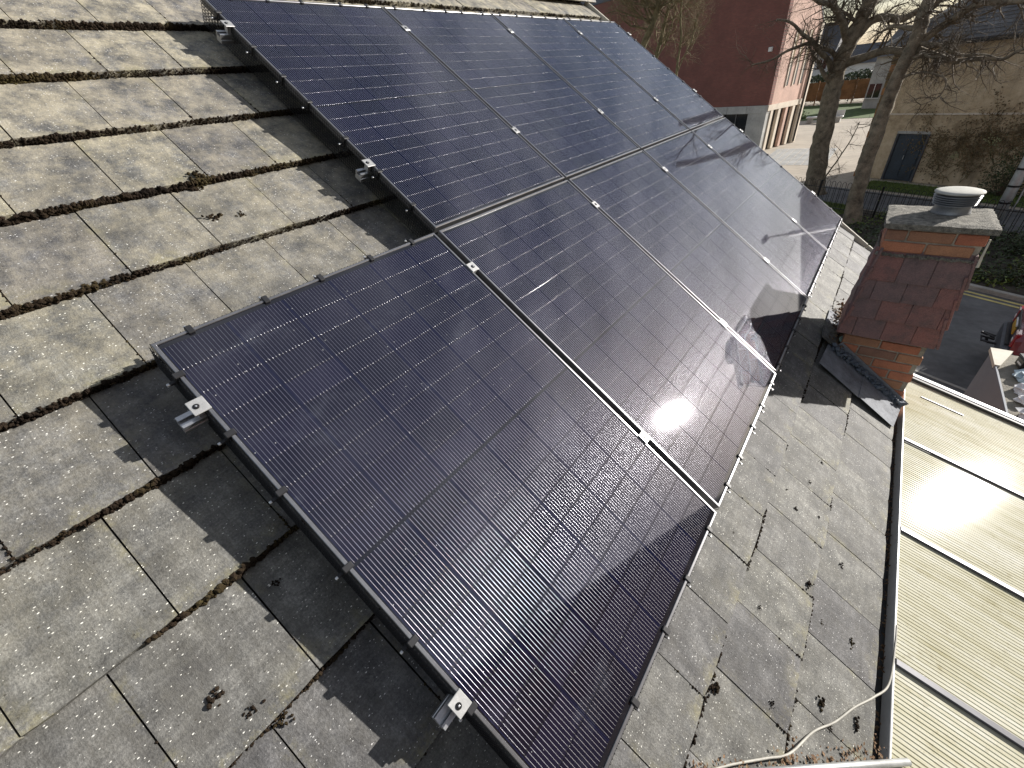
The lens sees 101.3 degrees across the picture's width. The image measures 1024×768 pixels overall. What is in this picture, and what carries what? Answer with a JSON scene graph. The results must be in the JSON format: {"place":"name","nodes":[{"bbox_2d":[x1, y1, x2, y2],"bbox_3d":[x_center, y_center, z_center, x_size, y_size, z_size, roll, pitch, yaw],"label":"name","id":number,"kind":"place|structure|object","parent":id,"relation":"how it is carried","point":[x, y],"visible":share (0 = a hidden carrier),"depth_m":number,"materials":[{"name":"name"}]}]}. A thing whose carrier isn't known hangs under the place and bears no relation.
{"place":"outdoors","nodes":[
{"label":"outdoors","id":0,"kind":"place"},
{"bbox_2d":[581,0,824,149],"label":"red brick building","id":1,"kind":"structure","parent":0,"point":[766,114],"depth_m":30.44,"materials":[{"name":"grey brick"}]},
{"bbox_2d":[723,114,747,132],"bbox_3d":[17.063,-19.384,32.325,0.120,2.410,2.044,-26,40,-26],"label":"shop window","id":2,"kind":"structure","parent":1,"relation":"in","point":[740,120],"depth_m":31.76,"materials":[{"name":"black glass"}]},
{"bbox_2d":[765,109,775,148],"bbox_3d":[19.049,-18.879,31.164,0.660,2.540,0.100,-26,40,-26],"label":"end window","id":3,"kind":"structure","parent":1,"relation":"in","point":[773,115],"depth_m":31.19,"materials":[{"name":"black glass"}]},
{"bbox_2d":[772,108,782,146],"bbox_3d":[19.871,-19.289,31.608,0.660,2.540,0.100,-26,40,-26],"label":"end window","id":4,"kind":"structure","parent":1,"relation":"in","point":[781,108],"depth_m":31.63,"materials":[{"name":"black glass"}]},
{"bbox_2d":[779,106,789,144],"bbox_3d":[20.693,-19.698,32.052,0.660,2.540,0.100,-26,40,-26],"label":"end window","id":5,"kind":"structure","parent":1,"relation":"in","point":[789,106],"depth_m":32.08,"materials":[{"name":"black glass"}]},
{"bbox_2d":[786,105,796,142],"bbox_3d":[21.515,-20.107,32.496,0.660,2.540,0.100,-26,40,-26],"label":"end window","id":6,"kind":"structure","parent":1,"relation":"in","point":[795,105],"depth_m":32.51,"materials":[{"name":"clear glass"}]},
{"bbox_2d":[784,32,798,86],"bbox_3d":[19.345,-22.429,28.949,0.430,3.100,0.070,-26,40,-26],"label":"slot window","id":7,"kind":"structure","parent":1,"relation":"in","point":[793,54],"depth_m":29.13,"materials":[{"name":"white glass"}]},
{"bbox_2d":[791,29,806,84],"bbox_3d":[20.109,-22.813,29.366,0.430,3.100,0.070,-26,40,-26],"label":"slot window","id":8,"kind":"structure","parent":1,"relation":"in","point":[797,64],"depth_m":29.62,"materials":[{"name":"white glass"}]},
{"bbox_2d":[798,29,813,83],"bbox_3d":[20.876,-23.192,29.777,0.430,3.100,0.070,-26,40,-26],"label":"slot window","id":9,"kind":"structure","parent":1,"relation":"in","point":[802,70],"depth_m":30.10,"materials":[{"name":"white glass"}]},
{"bbox_2d":[812,22,848,82],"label":"distant house","id":10,"kind":"structure","parent":0,"point":[817,72],"depth_m":64.87,"materials":[{"name":"brick"}]},
{"bbox_2d":[815,59,825,70],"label":"window","id":11,"kind":"structure","parent":10,"relation":"in","point":[824,66],"depth_m":65.53,"materials":[{"name":"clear glass"}]},
{"bbox_2d":[800,103,875,120],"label":"lawn","id":12,"kind":"structure","parent":0,"point":[853,110],"depth_m":46.59,"materials":[{"name":"green plant"}]},
{"bbox_2d":[831,41,884,78],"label":"distant house","id":13,"kind":"structure","parent":0,"point":[867,64],"depth_m":62.41,"materials":[{"name":"brick"}]},
{"bbox_2d":[861,29,907,108],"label":"distant house","id":14,"kind":"structure","parent":0,"point":[873,93],"depth_m":45.11,"materials":[{"name":"grey stone"}]},
{"bbox_2d":[864,83,882,98],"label":"window","id":15,"kind":"structure","parent":14,"relation":"in","point":[873,92],"depth_m":45.63,"materials":[{"name":"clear glass"}]},
{"bbox_2d":[823,0,957,44],"label":"sky","id":16,"kind":"structure","parent":0,"point":[883,8],"materials":[{"name":"white"}]},
{"bbox_2d":[763,93,1023,233],"bbox_3d":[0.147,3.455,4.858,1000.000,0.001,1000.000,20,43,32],"label":"ground","id":17,"kind":"structure","parent":0,"point":[849,158],"depth_m":29.27,"materials":[{"name":"beige concrete"}]},
{"bbox_2d":[0,0,900,767],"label":"house","id":18,"kind":"structure","parent":17,"relation":"on","point":[88,678],"depth_m":1.42,"materials":[{"name":"stone"}]},
{"bbox_2d":[200,0,564,237],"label":"solar panel","id":19,"kind":"object","parent":18,"relation":"attached to","point":[432,138],"visible":0.98,"depth_m":2.25,"materials":[{"name":"blue glass"}]},
{"bbox_2d":[216,20,630,43],"bbox_3d":[-0.037,-2.908,3.540,0.060,0.144,4.718,45,52,6],"label":"mounting rail","id":20,"kind":"object","parent":18,"relation":"attached to","point":[226,36],"visible":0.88,"depth_m":2.08,"materials":[{"name":"metal"}]},
{"bbox_2d":[0,0,859,767],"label":"moss","id":21,"kind":"object","parent":18,"relation":"on","point":[198,182],"visible":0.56,"depth_m":1.54,"materials":[{"name":"plant"}]},
{"bbox_2d":[149,232,716,767],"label":"solar panel","id":22,"kind":"object","parent":18,"relation":"attached to","point":[501,508],"visible":0.99,"depth_m":1.34,"materials":[{"name":"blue glass"}]},
{"bbox_2d":[175,129,742,433],"bbox_3d":[0.834,-1.370,3.007,0.060,0.144,5.891,45,52,6],"label":"mounting rail","id":23,"kind":"object","parent":18,"relation":"attached to","point":[195,417],"visible":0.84,"depth_m":1.18,"materials":[{"name":"metal"}]},
{"bbox_2d":[382,6,639,180],"bbox_3d":[0.045,-2.182,3.124,1.756,0.132,1.136,45,51,6],"label":"solar panel","id":24,"kind":"object","parent":18,"relation":"attached to","point":[553,117],"visible":0.95,"depth_m":3.01,"materials":[{"name":"blue glass"}]},
{"bbox_2d":[355,89,696,181],"bbox_3d":[0.690,-2.171,3.439,0.060,0.144,4.718,45,52,6],"label":"mounting rail","id":25,"kind":"object","parent":18,"relation":"attached to","point":[365,173],"visible":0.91,"depth_m":1.98,"materials":[{"name":"metal"}]},
{"bbox_2d":[492,13,688,151],"bbox_3d":[0.737,-2.767,3.838,1.756,0.132,1.136,45,51,6],"label":"solar panel","id":26,"kind":"object","parent":18,"relation":"attached to","point":[597,79],"visible":0.94,"depth_m":3.74,"materials":[{"name":"blue glass"}]},
{"bbox_2d":[437,180,775,509],"bbox_3d":[0.594,-0.339,2.236,1.756,0.132,1.136,45,52,6],"label":"solar panel","id":27,"kind":"object","parent":18,"relation":"attached to","point":[634,336],"visible":0.98,"depth_m":2.10,"materials":[{"name":"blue glass"}]},
{"bbox_2d":[431,191,814,730],"bbox_3d":[1.575,-0.619,2.904,0.060,0.144,5.891,45,52,6],"label":"mounting rail","id":28,"kind":"object","parent":18,"relation":"attached to","point":[450,707],"visible":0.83,"depth_m":1.07,"materials":[{"name":"metal"}]},
{"bbox_2d":[564,18,722,131],"bbox_3d":[1.440,-3.360,4.563,1.756,0.132,1.169,45,51,6],"label":"solar panel","id":29,"kind":"object","parent":18,"relation":"attached to","point":[676,96],"visible":0.94,"depth_m":4.46,"materials":[{"name":"blue glass"}]},
{"bbox_2d":[568,150,807,373],"bbox_3d":[1.286,-0.924,2.951,1.756,0.132,1.136,45,51,6],"label":"solar panel","id":30,"kind":"object","parent":18,"relation":"attached to","point":[700,253],"visible":0.98,"depth_m":2.84,"materials":[{"name":"black glass"}]},
{"bbox_2d":[643,131,827,298],"bbox_3d":[1.979,-1.509,3.666,1.756,0.132,1.136,45,52,6],"label":"solar panel","id":31,"kind":"object","parent":18,"relation":"attached to","point":[755,219],"visible":0.95,"depth_m":3.57,"materials":[{"name":"black glass"}]},
{"bbox_2d":[692,117,842,252],"bbox_3d":[2.681,-2.102,4.390,1.757,0.133,1.169,45,52,6],"label":"solar panel","id":32,"kind":"object","parent":18,"relation":"attached to","point":[815,217],"visible":0.92,"depth_m":4.29,"materials":[{"name":"black glass"}]},
{"bbox_2d":[692,298,896,767],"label":"leaf litter","id":33,"kind":"object","parent":18,"relation":"on","point":[876,727],"visible":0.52,"depth_m":1.69,"materials":[{"name":"brown plant"}]},
{"bbox_2d":[822,321,839,343],"bbox_3d":[2.490,-0.389,3.270,0.139,0.027,0.245,43,51,3],"label":"broken tile","id":34,"kind":"object","parent":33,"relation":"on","point":[828,330],"visible":0.91,"depth_m":3.24,"materials":[{"name":"stone"}]},
{"bbox_2d":[715,625,897,767],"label":"loose cable","id":35,"kind":"object","parent":18,"relation":"on","point":[806,737],"visible":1,"depth_m":1.61,"materials":[{"name":"white plastic"}]},
{"bbox_2d":[754,758,911,767],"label":"metal pole","id":36,"kind":"object","parent":18,"relation":"on","point":[892,763],"visible":1,"depth_m":1.54,"materials":[{"name":"grey metal"}]},
{"bbox_2d":[819,186,1001,426],"bbox_3d":[2.703,-0.274,3.142,0.663,2.108,0.880,20,43,32],"label":"chimney","id":37,"kind":"object","parent":18,"relation":"on","point":[903,301],"visible":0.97,"depth_m":2.81,"materials":[{"name":"brick"}]},
{"bbox_2d":[602,0,705,58],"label":"ash tree","id":38,"kind":"object","parent":17,"relation":"on","point":[662,33],"visible":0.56,"depth_m":17.88,"materials":[{"name":"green plant"}]},
{"bbox_2d":[591,0,717,48],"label":"ash tree","id":39,"kind":"object","parent":17,"relation":"on","point":[656,9],"visible":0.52,"depth_m":17.40,"materials":[{"name":"brown plant"}]},
{"bbox_2d":[644,0,724,75],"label":"ash tree","id":40,"kind":"object","parent":17,"relation":"on","point":[693,30],"visible":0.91,"depth_m":17.41,"materials":[{"name":"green plant"}]},
{"bbox_2d":[769,148,836,164],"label":"paving setts","id":41,"kind":"structure","parent":17,"relation":"on","point":[799,153],"depth_m":28.67,"materials":[{"name":"grey stone"}]},
{"bbox_2d":[806,110,844,122],"bbox_3d":[30.234,-25.838,40.564,3.000,0.950,0.600,23,45,35],"label":"stone bench","id":42,"kind":"object","parent":17,"relation":"on","point":[840,114],"visible":0.77,"depth_m":39.96,"materials":[{"name":"grey stone"}]},
{"bbox_2d":[805,78,870,105],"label":"orange fence","id":43,"kind":"object","parent":17,"relation":"on","point":[849,88],"visible":0.23,"depth_m":52.56,"materials":[{"name":"brown wood"}]},
{"bbox_2d":[805,68,872,104],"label":"hedge","id":44,"kind":"object","parent":17,"relation":"on","point":[866,73],"visible":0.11,"depth_m":53.39,"materials":[{"name":"green plant"}]},
{"bbox_2d":[730,0,992,194],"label":"plane tree","id":45,"kind":"object","parent":17,"relation":"on","point":[862,20],"visible":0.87,"depth_m":17.18,"materials":[{"name":"brown plant"}]},
{"bbox_2d":[839,209,1023,295],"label":"planting bed","id":46,"kind":"object","parent":17,"relation":"on","point":[1008,288],"depth_m":12.81,"materials":[{"name":"green plant"}]},
{"bbox_2d":[798,177,1023,241],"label":"iron railing","id":47,"kind":"object","parent":46,"relation":"on","point":[820,186],"visible":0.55,"depth_m":16.05,"materials":[{"name":"black metal"}]},
{"bbox_2d":[842,0,1023,223],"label":"lime tree","id":48,"kind":"object","parent":46,"relation":"on","point":[919,37],"visible":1,"depth_m":12.93,"materials":[{"name":"brown plant"}]},
{"bbox_2d":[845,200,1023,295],"bbox_3d":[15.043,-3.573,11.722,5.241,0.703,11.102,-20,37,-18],"label":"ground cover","id":49,"kind":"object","parent":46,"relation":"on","point":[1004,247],"visible":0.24,"depth_m":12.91,"materials":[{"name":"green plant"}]},
{"bbox_2d":[972,263,1023,286],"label":"garden shrub","id":50,"kind":"object","parent":46,"relation":"on","point":[1004,273],"visible":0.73,"depth_m":11.38,"materials":[{"name":"green plant"}]},
{"bbox_2d":[995,226,1023,256],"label":"garden shrub","id":51,"kind":"object","parent":46,"relation":"on","point":[1017,242],"visible":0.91,"depth_m":12.62,"materials":[{"name":"green plant"}]},
{"bbox_2d":[853,0,1023,193],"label":"rendered building","id":52,"kind":"structure","parent":17,"relation":"on","point":[892,157],"depth_m":18.44,"materials":[{"name":"beige stone"}]},
{"bbox_2d":[883,134,928,180],"bbox_3d":[19.100,-11.009,20.416,0.098,2.000,1.170,-20,37,-18],"label":"door","id":53,"kind":"structure","parent":52,"relation":"in","point":[899,157],"depth_m":20.42,"materials":[{"name":"blue paint"}]},
{"bbox_2d":[899,86,1023,186],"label":"wall creeper","id":54,"kind":"object","parent":52,"relation":"attached to","point":[990,141],"depth_m":18.19,"materials":[{"name":"brown plant"}]},
{"bbox_2d":[803,183,1023,232],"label":"path","id":55,"kind":"structure","parent":0,"point":[1007,225],"depth_m":18.18,"materials":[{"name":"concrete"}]},
{"bbox_2d":[995,157,1023,228],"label":"lamp post","id":56,"kind":"object","parent":55,"relation":"on","point":[1013,187],"visible":0.75,"depth_m":13.94,"materials":[{"name":"black metal"}]},
{"bbox_2d":[823,179,1023,214],"bbox_3d":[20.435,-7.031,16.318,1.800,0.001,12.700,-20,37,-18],"label":"lawn","id":57,"kind":"structure","parent":0,"point":[924,189],"depth_m":19.30,"materials":[{"name":"green plant"}]},
{"bbox_2d":[974,134,1023,197],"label":"ivy bush","id":58,"kind":"object","parent":57,"relation":"on","point":[1001,189],"visible":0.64,"depth_m":17.16,"materials":[{"name":"green plant"}]},
{"bbox_2d":[896,289,1023,749],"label":"road","id":59,"kind":"structure","parent":0,"point":[959,356],"depth_m":9.38,"materials":[{"name":"grey asphalt"}]},
{"bbox_2d":[915,370,965,390],"bbox_3d":[8.885,0.220,7.968,0.080,0.004,55.000,-20,37,-18],"label":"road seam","id":60,"kind":"object","parent":59,"relation":"on","point":[943,381],"depth_m":8.42,"materials":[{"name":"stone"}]},
{"bbox_2d":[963,293,1019,308],"bbox_3d":[13.038,-1.275,9.398,0.090,0.004,55.000,-20,37,-18],"label":"yellow line","id":61,"kind":"object","parent":59,"relation":"on","point":[992,301],"depth_m":10.71,"materials":[{"name":"yellow paint"}]},
{"bbox_2d":[965,291,1023,305],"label":"yellow line","id":62,"kind":"object","parent":59,"relation":"on","point":[995,298],"depth_m":10.81,"materials":[{"name":"yellow paint"}]},
{"bbox_2d":[968,283,1023,302],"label":"kerb","id":63,"kind":"structure","parent":59,"relation":"on","point":[999,293],"depth_m":10.91,"materials":[{"name":"concrete"}]},
{"bbox_2d":[980,306,1023,355],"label":"parked car","id":64,"kind":"object","parent":59,"relation":"on","point":[1009,336],"visible":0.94,"depth_m":8.21,"materials":[{"name":"red metal"}]},
{"bbox_2d":[963,347,1023,417],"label":"flat roof garage","id":65,"kind":"structure","parent":0,"point":[993,382],"depth_m":4.58,"materials":[{"name":"grey paint"}]},
{"bbox_2d":[1012,369,1023,382],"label":"plastic bag","id":66,"kind":"object","parent":65,"relation":"on","point":[1018,375],"visible":1,"depth_m":4.40,"materials":[{"name":"clear plastic"}]},
{"bbox_2d":[1013,383,1023,394],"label":"plastic bag","id":67,"kind":"object","parent":65,"relation":"on","point":[1018,389],"visible":0.99,"depth_m":4.24,"materials":[{"name":"white plastic"}]},
{"bbox_2d":[1013,395,1023,404],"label":"plastic bag","id":68,"kind":"object","parent":65,"relation":"on","point":[1019,399],"visible":1,"depth_m":4.12,"materials":[{"name":"white plastic"}]},
{"bbox_2d":[1015,353,1023,368],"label":"black box","id":69,"kind":"object","parent":65,"relation":"on","point":[1019,362],"visible":0.93,"depth_m":4.54,"materials":[{"name":"plastic"}]},
{"bbox_2d":[1015,407,1023,419],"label":"plastic bag","id":70,"kind":"object","parent":65,"relation":"on","point":[1021,413],"visible":0.93,"depth_m":3.98,"materials":[{"name":"white plastic"}]},
{"label":"driveway","id":71,"kind":"structure","parent":0,"visible":0},
{"bbox_2d":[878,373,1023,767],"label":"conservatory","id":72,"kind":"object","parent":71,"relation":"on","point":[955,606],"visible":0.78,"depth_m":2.21,"materials":[{"name":"white plastic"}]}
]}

